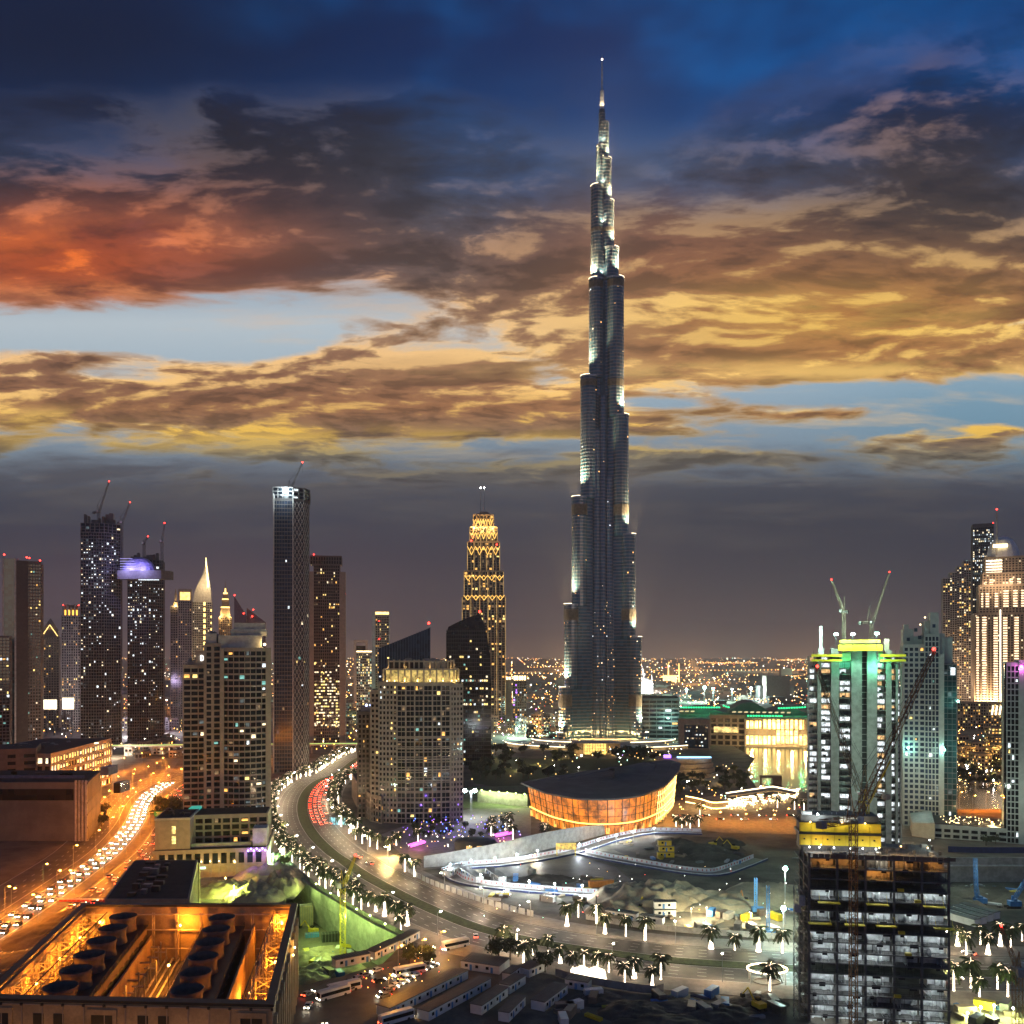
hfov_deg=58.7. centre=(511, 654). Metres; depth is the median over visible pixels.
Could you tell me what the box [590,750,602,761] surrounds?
tree
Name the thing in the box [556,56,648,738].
skyscraper
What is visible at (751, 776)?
garden lights
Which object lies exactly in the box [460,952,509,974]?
site cabin
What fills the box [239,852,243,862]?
window
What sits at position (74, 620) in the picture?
lit windows
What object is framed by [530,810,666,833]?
doors
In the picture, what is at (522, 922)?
road markings
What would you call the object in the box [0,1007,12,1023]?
window frame
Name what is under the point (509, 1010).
site cabin
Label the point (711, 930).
palm tree
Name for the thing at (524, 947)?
palm tree
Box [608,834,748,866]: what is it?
excavation floor
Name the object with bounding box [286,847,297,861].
palm tree
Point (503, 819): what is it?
palm tree
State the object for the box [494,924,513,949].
palm tree
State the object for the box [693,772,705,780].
tree
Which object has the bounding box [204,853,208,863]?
window
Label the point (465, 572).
lit windows
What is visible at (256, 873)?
sand mound
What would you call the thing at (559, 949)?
palm tree
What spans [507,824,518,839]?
palm tree
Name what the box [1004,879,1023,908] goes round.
piling rig
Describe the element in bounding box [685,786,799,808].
waterfront restaurant
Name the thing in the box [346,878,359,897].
palm tree
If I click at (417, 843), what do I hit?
canopy
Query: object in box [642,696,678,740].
terraced block
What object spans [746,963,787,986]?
ring pergola
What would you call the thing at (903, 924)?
unfinished building
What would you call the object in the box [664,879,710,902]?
sand mound
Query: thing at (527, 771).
tree
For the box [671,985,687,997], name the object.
material stack
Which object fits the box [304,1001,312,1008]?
car
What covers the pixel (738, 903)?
sand mound
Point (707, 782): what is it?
tree
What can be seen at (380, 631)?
slab tower
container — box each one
[321,931,340,942]
[588,879,613,887]
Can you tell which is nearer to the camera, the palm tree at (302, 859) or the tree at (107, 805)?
the palm tree at (302, 859)
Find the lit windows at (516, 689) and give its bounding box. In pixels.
[513,689,525,716]
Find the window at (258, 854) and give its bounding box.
[256,851,260,861]
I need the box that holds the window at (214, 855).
[212,853,217,863]
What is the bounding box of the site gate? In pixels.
[556,843,575,855]
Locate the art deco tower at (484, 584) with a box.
[462,487,505,722]
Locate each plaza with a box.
[381,808,697,869]
[664,795,915,836]
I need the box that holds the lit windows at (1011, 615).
[979,615,1022,699]
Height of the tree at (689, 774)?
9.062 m
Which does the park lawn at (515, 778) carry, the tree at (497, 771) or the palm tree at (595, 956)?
the tree at (497, 771)
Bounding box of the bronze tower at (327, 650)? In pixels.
[309,554,345,746]
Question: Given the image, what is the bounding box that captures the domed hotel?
[971,508,1023,701]
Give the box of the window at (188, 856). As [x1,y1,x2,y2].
[186,854,191,859]
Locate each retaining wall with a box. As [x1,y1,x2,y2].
[286,864,396,964]
[792,857,1023,881]
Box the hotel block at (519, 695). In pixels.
[506,676,525,720]
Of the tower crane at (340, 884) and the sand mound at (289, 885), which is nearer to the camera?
the tower crane at (340, 884)
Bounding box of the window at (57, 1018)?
[53,1014,63,1023]
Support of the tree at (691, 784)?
on the ground at (16, 858)
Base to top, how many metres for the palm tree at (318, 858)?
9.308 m
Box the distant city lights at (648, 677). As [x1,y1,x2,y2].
[122,658,806,705]
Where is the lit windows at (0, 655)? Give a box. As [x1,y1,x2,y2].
[0,655,8,743]
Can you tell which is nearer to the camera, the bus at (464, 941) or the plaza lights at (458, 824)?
the bus at (464, 941)
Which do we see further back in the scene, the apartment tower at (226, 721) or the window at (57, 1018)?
the apartment tower at (226, 721)
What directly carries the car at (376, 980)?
on the car park
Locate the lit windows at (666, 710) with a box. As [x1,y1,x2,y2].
[658,709,677,728]
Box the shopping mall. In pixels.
[678,699,806,749]
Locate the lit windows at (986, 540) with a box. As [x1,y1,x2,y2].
[973,529,992,606]
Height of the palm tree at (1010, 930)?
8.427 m
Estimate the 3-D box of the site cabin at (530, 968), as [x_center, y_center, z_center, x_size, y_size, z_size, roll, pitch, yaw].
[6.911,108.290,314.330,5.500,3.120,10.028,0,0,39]
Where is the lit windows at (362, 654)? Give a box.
[357,654,371,709]
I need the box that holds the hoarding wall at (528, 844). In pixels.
[424,825,604,867]
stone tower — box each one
[44,618,60,728]
[61,604,79,730]
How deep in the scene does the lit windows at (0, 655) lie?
903.13 m
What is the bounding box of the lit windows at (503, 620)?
[463,598,504,709]
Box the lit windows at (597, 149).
[560,149,603,729]
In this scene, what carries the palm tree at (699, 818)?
on the waterfront plaza at (784, 823)
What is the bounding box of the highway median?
[0,759,314,949]
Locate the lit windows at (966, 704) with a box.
[958,704,1000,728]
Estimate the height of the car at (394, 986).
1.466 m
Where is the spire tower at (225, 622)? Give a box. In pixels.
[219,580,231,634]
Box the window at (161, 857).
[159,855,164,859]
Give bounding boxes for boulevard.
[277,753,1023,991]
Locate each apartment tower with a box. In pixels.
[0,636,11,743]
[183,623,270,808]
[370,658,462,823]
[900,612,958,825]
[1002,660,1023,843]
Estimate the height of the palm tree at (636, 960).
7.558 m
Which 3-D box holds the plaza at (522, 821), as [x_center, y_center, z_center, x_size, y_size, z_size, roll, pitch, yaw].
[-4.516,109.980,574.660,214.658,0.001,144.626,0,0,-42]
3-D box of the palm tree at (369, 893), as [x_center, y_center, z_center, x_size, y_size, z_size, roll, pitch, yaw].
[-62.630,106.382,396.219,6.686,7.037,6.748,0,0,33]
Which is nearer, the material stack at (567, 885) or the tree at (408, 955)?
the tree at (408, 955)
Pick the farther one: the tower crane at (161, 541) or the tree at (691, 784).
the tower crane at (161, 541)
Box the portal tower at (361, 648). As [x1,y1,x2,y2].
[354,640,367,702]
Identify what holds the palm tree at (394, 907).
on the pavement
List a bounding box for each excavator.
[299,920,318,931]
[708,836,724,844]
[722,840,739,850]
[740,987,766,1012]
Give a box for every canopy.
[408,840,425,846]
[493,831,512,838]
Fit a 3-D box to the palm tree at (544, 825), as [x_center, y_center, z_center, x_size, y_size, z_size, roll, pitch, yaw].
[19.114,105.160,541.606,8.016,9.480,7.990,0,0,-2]
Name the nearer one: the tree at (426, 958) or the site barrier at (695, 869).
the tree at (426, 958)
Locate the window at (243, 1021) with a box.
[241,1018,261,1023]
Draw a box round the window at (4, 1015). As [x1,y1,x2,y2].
[0,1013,7,1023]
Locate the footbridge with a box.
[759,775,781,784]
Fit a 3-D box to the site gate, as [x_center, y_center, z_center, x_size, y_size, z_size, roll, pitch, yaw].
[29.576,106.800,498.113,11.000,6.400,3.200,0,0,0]
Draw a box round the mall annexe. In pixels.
[655,755,716,777]
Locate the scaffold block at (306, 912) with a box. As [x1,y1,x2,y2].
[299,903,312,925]
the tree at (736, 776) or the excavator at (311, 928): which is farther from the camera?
the tree at (736, 776)
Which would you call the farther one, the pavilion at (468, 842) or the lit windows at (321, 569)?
the lit windows at (321, 569)
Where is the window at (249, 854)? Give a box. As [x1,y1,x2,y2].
[247,852,252,861]
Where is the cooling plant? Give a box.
[0,903,298,1023]
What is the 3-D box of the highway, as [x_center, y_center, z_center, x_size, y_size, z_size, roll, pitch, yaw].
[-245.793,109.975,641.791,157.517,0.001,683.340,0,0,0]
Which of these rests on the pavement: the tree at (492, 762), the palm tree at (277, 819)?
the palm tree at (277, 819)
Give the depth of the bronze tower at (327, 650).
1080.03 m
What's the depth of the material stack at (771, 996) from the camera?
285.61 m
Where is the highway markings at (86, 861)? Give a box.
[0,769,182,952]
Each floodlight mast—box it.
[463,789,476,816]
[781,906,785,947]
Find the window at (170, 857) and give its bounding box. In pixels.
[168,855,173,859]
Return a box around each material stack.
[305,931,318,937]
[309,956,319,963]
[322,965,334,975]
[334,968,344,976]
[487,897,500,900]
[513,873,517,880]
[528,868,535,874]
[539,892,551,900]
[541,894,554,902]
[545,889,557,891]
[553,1008,562,1013]
[554,1001,574,1008]
[558,1011,568,1023]
[562,883,574,886]
[563,1003,576,1019]
[565,998,583,1009]
[573,895,586,902]
[581,875,592,878]
[583,987,603,994]
[584,1012,602,1021]
[588,990,598,1003]
[651,988,666,999]
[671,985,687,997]
[687,999,695,1010]
[690,993,708,999]
[694,920,702,927]
[696,1000,711,1009]
[704,984,718,998]
[707,907,715,916]
[711,998,724,1007]
[712,919,723,924]
[715,909,727,918]
[721,996,728,1005]
[723,910,734,919]
[733,920,741,930]
[734,914,739,919]
[740,912,752,921]
[745,921,759,929]
[748,917,760,920]
[749,1014,765,1018]
[757,908,771,915]
[767,993,779,1001]
[767,1000,786,1015]
[768,911,782,920]
[784,910,796,914]
[954,1004,976,1014]
[955,1012,967,1021]
[968,1011,984,1023]
[973,997,995,1010]
[985,1014,998,1023]
[989,1011,999,1021]
[999,997,1011,1011]
[1002,1010,1017,1017]
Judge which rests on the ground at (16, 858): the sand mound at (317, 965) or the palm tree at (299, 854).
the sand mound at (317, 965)
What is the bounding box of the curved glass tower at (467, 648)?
[446,611,490,765]
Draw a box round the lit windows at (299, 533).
[277,533,307,771]
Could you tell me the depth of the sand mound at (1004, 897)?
449.61 m
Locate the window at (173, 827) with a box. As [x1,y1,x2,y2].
[172,826,175,833]
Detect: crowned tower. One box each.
[170,589,177,717]
[178,589,192,716]
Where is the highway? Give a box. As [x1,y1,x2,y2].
[0,758,316,956]
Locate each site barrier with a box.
[441,827,701,871]
[445,870,597,895]
[576,848,767,876]
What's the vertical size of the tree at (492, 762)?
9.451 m
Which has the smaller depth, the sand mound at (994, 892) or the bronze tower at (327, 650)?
the sand mound at (994, 892)
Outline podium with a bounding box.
[505,738,687,751]
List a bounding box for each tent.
[571,965,588,974]
[586,966,606,978]
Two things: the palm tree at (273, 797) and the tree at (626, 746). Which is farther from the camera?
the tree at (626, 746)
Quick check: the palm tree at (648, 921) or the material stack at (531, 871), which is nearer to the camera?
the palm tree at (648, 921)
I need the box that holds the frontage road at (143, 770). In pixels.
[101,756,179,800]
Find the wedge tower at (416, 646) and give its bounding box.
[379,622,429,680]
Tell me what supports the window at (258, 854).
in the podium building at (222, 842)
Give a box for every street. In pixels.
[294,923,486,1023]
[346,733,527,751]
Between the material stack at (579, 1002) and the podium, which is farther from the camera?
the podium
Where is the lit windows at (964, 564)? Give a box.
[964,564,970,697]
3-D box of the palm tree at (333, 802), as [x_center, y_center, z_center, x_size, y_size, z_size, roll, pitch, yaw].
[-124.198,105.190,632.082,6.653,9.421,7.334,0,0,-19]
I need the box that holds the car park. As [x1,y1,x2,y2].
[345,962,460,1023]
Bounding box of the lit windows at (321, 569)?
[314,569,338,739]
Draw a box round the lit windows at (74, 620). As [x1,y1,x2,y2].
[62,620,78,700]
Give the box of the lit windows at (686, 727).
[685,727,706,745]
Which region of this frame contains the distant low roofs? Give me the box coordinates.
[122,659,806,708]
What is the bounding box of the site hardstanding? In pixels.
[481,855,632,888]
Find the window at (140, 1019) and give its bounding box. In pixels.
[137,1016,147,1023]
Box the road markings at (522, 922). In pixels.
[277,752,1017,991]
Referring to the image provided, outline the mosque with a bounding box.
[663,663,679,681]
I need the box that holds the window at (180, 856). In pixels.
[177,854,182,859]
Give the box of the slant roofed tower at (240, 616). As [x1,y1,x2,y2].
[234,595,265,647]
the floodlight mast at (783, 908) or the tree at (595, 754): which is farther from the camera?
the tree at (595, 754)
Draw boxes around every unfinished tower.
[80,513,121,744]
[127,553,164,741]
[807,626,905,843]
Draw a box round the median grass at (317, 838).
[298,758,1014,976]
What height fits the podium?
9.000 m
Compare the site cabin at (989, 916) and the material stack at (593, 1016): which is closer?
the material stack at (593, 1016)
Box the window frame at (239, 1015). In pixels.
[236,1012,266,1023]
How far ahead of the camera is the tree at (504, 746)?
996.44 m
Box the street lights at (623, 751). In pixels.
[49,691,999,987]
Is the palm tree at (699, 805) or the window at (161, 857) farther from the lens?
the palm tree at (699, 805)
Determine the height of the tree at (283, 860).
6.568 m
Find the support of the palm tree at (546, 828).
on the plaza at (522, 821)
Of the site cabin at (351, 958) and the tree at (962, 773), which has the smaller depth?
the site cabin at (351, 958)
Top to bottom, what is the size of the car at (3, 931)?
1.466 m
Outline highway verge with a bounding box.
[0,760,272,917]
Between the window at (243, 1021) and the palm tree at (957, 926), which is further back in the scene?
the palm tree at (957, 926)
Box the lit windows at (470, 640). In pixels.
[450,640,487,759]
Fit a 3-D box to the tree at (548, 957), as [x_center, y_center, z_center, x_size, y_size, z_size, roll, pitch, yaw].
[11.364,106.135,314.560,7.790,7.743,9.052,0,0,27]
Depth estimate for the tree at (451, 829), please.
554.00 m
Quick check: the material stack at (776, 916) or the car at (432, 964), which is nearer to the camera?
the car at (432, 964)
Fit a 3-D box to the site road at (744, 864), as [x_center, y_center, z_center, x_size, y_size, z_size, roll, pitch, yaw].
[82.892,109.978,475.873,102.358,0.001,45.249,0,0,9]
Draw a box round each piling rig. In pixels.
[973,858,987,905]
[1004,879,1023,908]
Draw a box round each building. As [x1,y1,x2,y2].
[0,743,44,769]
[0,765,129,840]
[15,738,111,786]
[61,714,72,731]
[102,860,199,902]
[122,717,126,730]
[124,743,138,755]
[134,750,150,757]
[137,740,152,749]
[152,806,274,877]
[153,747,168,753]
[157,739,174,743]
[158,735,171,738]
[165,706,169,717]
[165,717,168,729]
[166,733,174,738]
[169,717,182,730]
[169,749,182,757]
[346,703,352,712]
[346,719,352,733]
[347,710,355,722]
[352,773,383,823]
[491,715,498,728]
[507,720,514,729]
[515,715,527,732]
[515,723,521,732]
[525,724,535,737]
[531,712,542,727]
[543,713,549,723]
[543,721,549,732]
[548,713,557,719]
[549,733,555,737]
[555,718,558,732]
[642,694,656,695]
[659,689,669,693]
[734,746,1001,809]
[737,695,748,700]
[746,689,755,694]
[793,810,955,1023]
[910,811,1005,842]
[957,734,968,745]
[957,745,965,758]
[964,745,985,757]
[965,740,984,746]
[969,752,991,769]
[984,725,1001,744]
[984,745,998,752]
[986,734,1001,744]
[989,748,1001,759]
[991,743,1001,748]
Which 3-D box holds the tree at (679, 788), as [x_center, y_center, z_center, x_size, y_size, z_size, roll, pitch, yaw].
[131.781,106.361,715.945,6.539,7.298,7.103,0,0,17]
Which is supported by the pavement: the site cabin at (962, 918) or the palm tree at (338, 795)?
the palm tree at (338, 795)
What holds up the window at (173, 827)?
in the podium building at (222, 842)
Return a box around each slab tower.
[372,611,389,688]
[971,523,993,614]
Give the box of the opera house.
[521,760,680,833]
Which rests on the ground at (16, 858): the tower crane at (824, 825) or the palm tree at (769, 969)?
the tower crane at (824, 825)
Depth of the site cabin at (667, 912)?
381.01 m
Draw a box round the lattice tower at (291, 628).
[272,487,309,772]
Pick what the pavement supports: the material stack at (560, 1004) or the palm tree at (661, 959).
the palm tree at (661, 959)
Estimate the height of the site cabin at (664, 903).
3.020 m
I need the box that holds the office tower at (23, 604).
[2,554,43,743]
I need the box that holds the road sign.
[149,811,162,824]
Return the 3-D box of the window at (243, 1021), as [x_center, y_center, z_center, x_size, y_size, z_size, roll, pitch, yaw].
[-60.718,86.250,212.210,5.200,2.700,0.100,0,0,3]
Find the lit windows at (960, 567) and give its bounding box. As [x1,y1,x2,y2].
[957,567,963,697]
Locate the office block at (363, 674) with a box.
[356,651,371,725]
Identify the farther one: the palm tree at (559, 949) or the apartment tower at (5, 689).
the apartment tower at (5, 689)
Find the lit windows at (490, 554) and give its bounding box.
[468,543,498,569]
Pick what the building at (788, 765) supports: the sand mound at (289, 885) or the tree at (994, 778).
the tree at (994, 778)
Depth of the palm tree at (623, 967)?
301.42 m
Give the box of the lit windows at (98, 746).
[52,746,109,769]
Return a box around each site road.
[449,874,591,894]
[464,831,700,866]
[581,852,762,873]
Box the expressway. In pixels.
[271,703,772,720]
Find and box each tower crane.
[92,481,109,516]
[117,502,129,568]
[141,536,147,556]
[159,522,164,569]
[288,462,302,486]
[335,854,356,953]
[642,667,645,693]
[816,647,936,1023]
[816,665,890,811]
[831,579,848,651]
[855,760,890,813]
[858,571,889,639]
[1000,925,1023,1023]
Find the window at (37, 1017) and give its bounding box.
[33,1013,43,1023]
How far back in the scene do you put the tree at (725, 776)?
761.33 m
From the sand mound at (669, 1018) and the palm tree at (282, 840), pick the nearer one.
the sand mound at (669, 1018)
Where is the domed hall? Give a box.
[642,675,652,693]
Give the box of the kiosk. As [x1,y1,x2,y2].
[328,812,347,824]
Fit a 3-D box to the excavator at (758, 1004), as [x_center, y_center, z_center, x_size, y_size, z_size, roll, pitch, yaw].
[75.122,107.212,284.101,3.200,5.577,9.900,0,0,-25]
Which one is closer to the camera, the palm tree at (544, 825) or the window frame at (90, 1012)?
the window frame at (90, 1012)
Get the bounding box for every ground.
[0,658,1023,1023]
[436,833,802,933]
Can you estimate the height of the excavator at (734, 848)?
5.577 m
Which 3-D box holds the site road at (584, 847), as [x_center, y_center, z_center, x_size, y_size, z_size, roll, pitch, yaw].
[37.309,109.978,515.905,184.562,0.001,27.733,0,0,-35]
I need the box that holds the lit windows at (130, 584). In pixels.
[128,584,162,728]
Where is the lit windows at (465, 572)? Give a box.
[465,572,502,589]
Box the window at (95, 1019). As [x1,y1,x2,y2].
[91,1015,111,1023]
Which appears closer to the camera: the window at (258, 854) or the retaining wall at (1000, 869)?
the window at (258, 854)
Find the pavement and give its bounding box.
[271,750,1023,1006]
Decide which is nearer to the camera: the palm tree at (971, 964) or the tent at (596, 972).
the palm tree at (971, 964)
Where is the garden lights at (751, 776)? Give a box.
[492,749,1001,788]
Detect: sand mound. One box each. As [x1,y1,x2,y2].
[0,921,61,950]
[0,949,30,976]
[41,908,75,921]
[200,879,247,898]
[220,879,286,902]
[232,861,303,881]
[266,868,306,898]
[299,949,338,965]
[299,959,365,976]
[299,969,330,983]
[310,945,346,953]
[516,874,576,883]
[567,993,626,1006]
[584,899,647,918]
[587,878,693,912]
[597,1000,666,1020]
[612,1013,711,1023]
[647,997,713,1013]
[651,837,696,845]
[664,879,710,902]
[674,843,728,854]
[682,1002,760,1023]
[684,851,741,860]
[684,890,779,913]
[705,838,745,846]
[725,881,797,908]
[729,993,789,1011]
[942,896,987,907]
[945,884,1016,901]
[990,890,1023,906]
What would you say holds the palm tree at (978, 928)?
on the ground at (16, 858)
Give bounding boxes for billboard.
[44,700,56,735]
[62,698,73,736]
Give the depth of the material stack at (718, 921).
371.63 m
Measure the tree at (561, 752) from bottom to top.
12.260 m
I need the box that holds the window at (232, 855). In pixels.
[230,852,234,862]
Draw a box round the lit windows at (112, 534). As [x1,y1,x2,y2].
[81,534,119,738]
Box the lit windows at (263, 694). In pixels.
[224,693,265,802]
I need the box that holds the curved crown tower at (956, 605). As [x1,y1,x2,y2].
[941,560,970,700]
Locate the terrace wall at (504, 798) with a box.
[477,790,527,806]
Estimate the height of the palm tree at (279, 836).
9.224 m
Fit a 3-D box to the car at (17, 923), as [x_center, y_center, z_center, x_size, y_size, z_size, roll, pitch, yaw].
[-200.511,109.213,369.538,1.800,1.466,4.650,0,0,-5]
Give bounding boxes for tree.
[98,814,109,826]
[101,805,107,811]
[102,802,110,813]
[147,806,162,817]
[150,796,163,806]
[159,803,169,810]
[162,799,179,806]
[163,801,182,810]
[166,801,182,807]
[169,796,181,800]
[271,795,277,802]
[271,818,281,826]
[271,851,279,862]
[274,821,286,829]
[274,833,285,849]
[275,779,283,785]
[275,839,287,854]
[276,826,287,833]
[278,841,290,854]
[279,854,290,864]
[283,773,292,785]
[286,835,296,843]
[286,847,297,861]
[292,851,306,867]
[293,770,299,779]
[293,844,305,851]
[297,857,309,872]
[301,861,314,875]
[303,852,311,857]
[310,856,322,874]
[313,860,329,877]
[313,868,321,884]
[317,759,323,769]
[317,866,333,888]
[326,791,335,798]
[328,867,339,884]
[329,779,337,785]
[329,799,337,805]
[330,876,345,895]
[333,783,342,789]
[334,788,341,799]
[334,793,341,802]
[334,807,344,812]
[335,811,345,826]
[337,777,344,783]
[338,869,352,881]
[343,816,354,833]
[346,811,355,817]
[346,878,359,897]
[346,884,360,904]
[350,882,366,902]
[351,828,359,839]
[353,817,363,827]
[354,893,367,909]
[356,826,367,843]
[360,889,373,906]
[364,829,374,846]
[369,894,378,911]
[371,833,382,848]
[375,891,392,916]
[383,835,395,849]
[386,900,404,919]
[390,831,402,845]
[393,912,408,929]
[397,853,410,871]
[397,902,415,925]
[401,949,414,962]
[403,942,416,953]
[407,858,421,876]
[411,828,424,840]
[416,946,429,960]
[419,944,434,952]
[423,950,435,961]
[434,817,440,824]
[440,829,448,836]
[447,826,453,834]
[484,935,513,955]
[485,822,496,835]
[486,759,494,768]
[487,816,497,827]
[491,743,501,754]
[491,769,501,779]
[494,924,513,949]
[497,742,509,750]
[497,753,511,761]
[497,761,511,774]
[497,767,505,777]
[499,815,510,830]
[499,933,518,959]
[504,811,514,825]
[507,750,515,756]
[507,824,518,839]
[512,939,534,962]
[514,757,524,767]
[516,763,528,777]
[522,766,533,778]
[525,938,539,955]
[528,764,538,776]
[533,950,557,972]
[537,823,549,830]
[539,743,549,753]
[540,765,554,776]
[540,826,552,832]
[540,934,555,951]
[551,944,567,963]
[552,754,561,760]
[555,748,565,755]
[557,901,576,926]
[563,950,580,969]
[564,742,578,750]
[565,748,574,758]
[572,899,584,917]
[576,947,590,966]
[588,903,603,916]
[588,948,603,966]
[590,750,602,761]
[597,913,613,933]
[600,952,616,972]
[608,747,623,756]
[615,959,634,981]
[617,914,633,936]
[622,745,633,756]
[626,955,643,978]
[627,752,634,757]
[635,916,654,939]
[636,752,645,758]
[644,965,661,985]
[649,952,671,979]
[652,751,665,756]
[671,815,680,826]
[675,785,682,793]
[676,775,686,782]
[676,817,685,827]
[681,814,690,825]
[684,779,697,787]
[685,816,695,827]
[687,771,695,777]
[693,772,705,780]
[694,814,703,826]
[695,802,704,814]
[699,779,711,789]
[700,924,721,948]
[718,778,728,788]
[719,773,733,780]
[720,769,728,773]
[726,932,742,950]
[731,772,739,782]
[735,780,747,788]
[741,770,750,779]
[748,925,768,951]
[757,959,782,991]
[771,928,792,953]
[772,795,781,807]
[789,798,798,809]
[799,799,806,805]
[944,959,965,991]
[950,924,967,946]
[955,929,976,955]
[957,772,967,782]
[959,757,970,766]
[959,956,981,988]
[962,775,975,785]
[964,769,976,775]
[968,974,989,996]
[970,765,978,771]
[970,923,989,944]
[976,771,985,774]
[977,932,999,954]
[980,833,993,845]
[981,777,988,784]
[986,962,1006,989]
[989,775,998,781]
[989,921,1010,946]
[991,760,1001,769]
[991,834,1000,843]
[992,765,1001,772]
[995,966,1017,996]
[1002,925,1019,947]
[1014,922,1023,940]
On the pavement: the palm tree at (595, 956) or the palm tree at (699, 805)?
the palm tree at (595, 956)
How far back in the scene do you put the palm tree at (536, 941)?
330.72 m
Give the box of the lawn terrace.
[463,785,530,808]
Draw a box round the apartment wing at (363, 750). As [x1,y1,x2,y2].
[357,704,369,817]
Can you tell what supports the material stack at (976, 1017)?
on the ground at (16, 858)
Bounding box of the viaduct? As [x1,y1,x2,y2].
[112,743,356,754]
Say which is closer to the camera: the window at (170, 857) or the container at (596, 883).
the container at (596, 883)
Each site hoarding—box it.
[289,860,404,933]
[402,864,532,916]
[555,968,663,993]
[586,914,777,938]
[948,846,1023,852]
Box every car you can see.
[0,929,9,933]
[2,921,11,926]
[9,911,17,915]
[13,921,22,925]
[15,913,23,917]
[24,913,32,917]
[301,990,314,996]
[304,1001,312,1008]
[352,975,363,979]
[358,971,371,976]
[370,966,382,973]
[372,977,386,983]
[376,991,391,998]
[379,987,393,992]
[384,984,398,989]
[390,982,403,986]
[395,979,408,983]
[400,975,414,979]
[408,971,421,975]
[426,962,438,966]
[950,975,963,980]
[962,950,976,955]
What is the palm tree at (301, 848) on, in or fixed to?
on the pavement
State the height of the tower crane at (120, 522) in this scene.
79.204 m
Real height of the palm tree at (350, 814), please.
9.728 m
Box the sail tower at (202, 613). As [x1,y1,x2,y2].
[193,558,212,660]
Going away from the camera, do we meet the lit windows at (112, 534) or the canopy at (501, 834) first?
the canopy at (501, 834)
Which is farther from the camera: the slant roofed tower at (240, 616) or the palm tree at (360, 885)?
the slant roofed tower at (240, 616)
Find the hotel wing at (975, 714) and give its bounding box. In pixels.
[957,701,1001,729]
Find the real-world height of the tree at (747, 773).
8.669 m
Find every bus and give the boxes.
[316,982,350,1001]
[327,977,361,990]
[378,1006,414,1023]
[393,962,425,977]
[440,936,469,950]
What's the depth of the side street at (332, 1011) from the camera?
294.19 m
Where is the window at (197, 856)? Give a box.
[195,854,199,862]
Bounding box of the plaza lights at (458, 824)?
[405,811,519,836]
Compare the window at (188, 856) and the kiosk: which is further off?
the kiosk
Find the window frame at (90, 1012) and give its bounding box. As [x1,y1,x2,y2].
[87,1009,116,1023]
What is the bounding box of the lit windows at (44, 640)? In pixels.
[44,640,57,727]
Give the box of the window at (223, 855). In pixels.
[221,853,226,862]
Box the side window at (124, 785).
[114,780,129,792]
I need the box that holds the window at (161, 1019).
[158,1016,168,1023]
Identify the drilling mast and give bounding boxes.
[751,878,763,913]
[763,885,777,932]
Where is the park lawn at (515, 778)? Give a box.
[468,756,654,785]
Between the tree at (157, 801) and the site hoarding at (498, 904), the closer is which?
the site hoarding at (498, 904)
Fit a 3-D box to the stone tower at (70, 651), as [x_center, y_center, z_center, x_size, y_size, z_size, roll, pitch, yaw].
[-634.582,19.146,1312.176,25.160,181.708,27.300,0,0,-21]
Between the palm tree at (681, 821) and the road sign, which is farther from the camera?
the road sign
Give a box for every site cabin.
[331,950,370,967]
[366,939,399,959]
[375,966,468,1014]
[392,929,420,947]
[416,975,491,1020]
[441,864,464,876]
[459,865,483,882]
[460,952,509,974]
[469,984,508,1014]
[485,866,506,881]
[497,994,526,1021]
[498,972,525,993]
[501,964,519,979]
[517,958,544,977]
[530,981,568,1010]
[564,974,592,990]
[604,907,638,920]
[639,913,664,924]
[653,899,675,908]
[653,907,675,916]
[657,839,671,845]
[657,851,674,857]
[658,845,674,851]
[944,909,980,926]
[946,906,986,923]
[952,904,993,921]
[959,902,1000,919]
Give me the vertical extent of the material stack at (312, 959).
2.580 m
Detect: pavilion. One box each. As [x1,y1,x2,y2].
[454,836,496,850]
[570,740,620,753]
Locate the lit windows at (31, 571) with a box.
[28,571,39,738]
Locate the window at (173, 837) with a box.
[172,836,175,843]
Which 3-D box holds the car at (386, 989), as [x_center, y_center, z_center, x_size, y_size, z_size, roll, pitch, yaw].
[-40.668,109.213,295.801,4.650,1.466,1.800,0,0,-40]

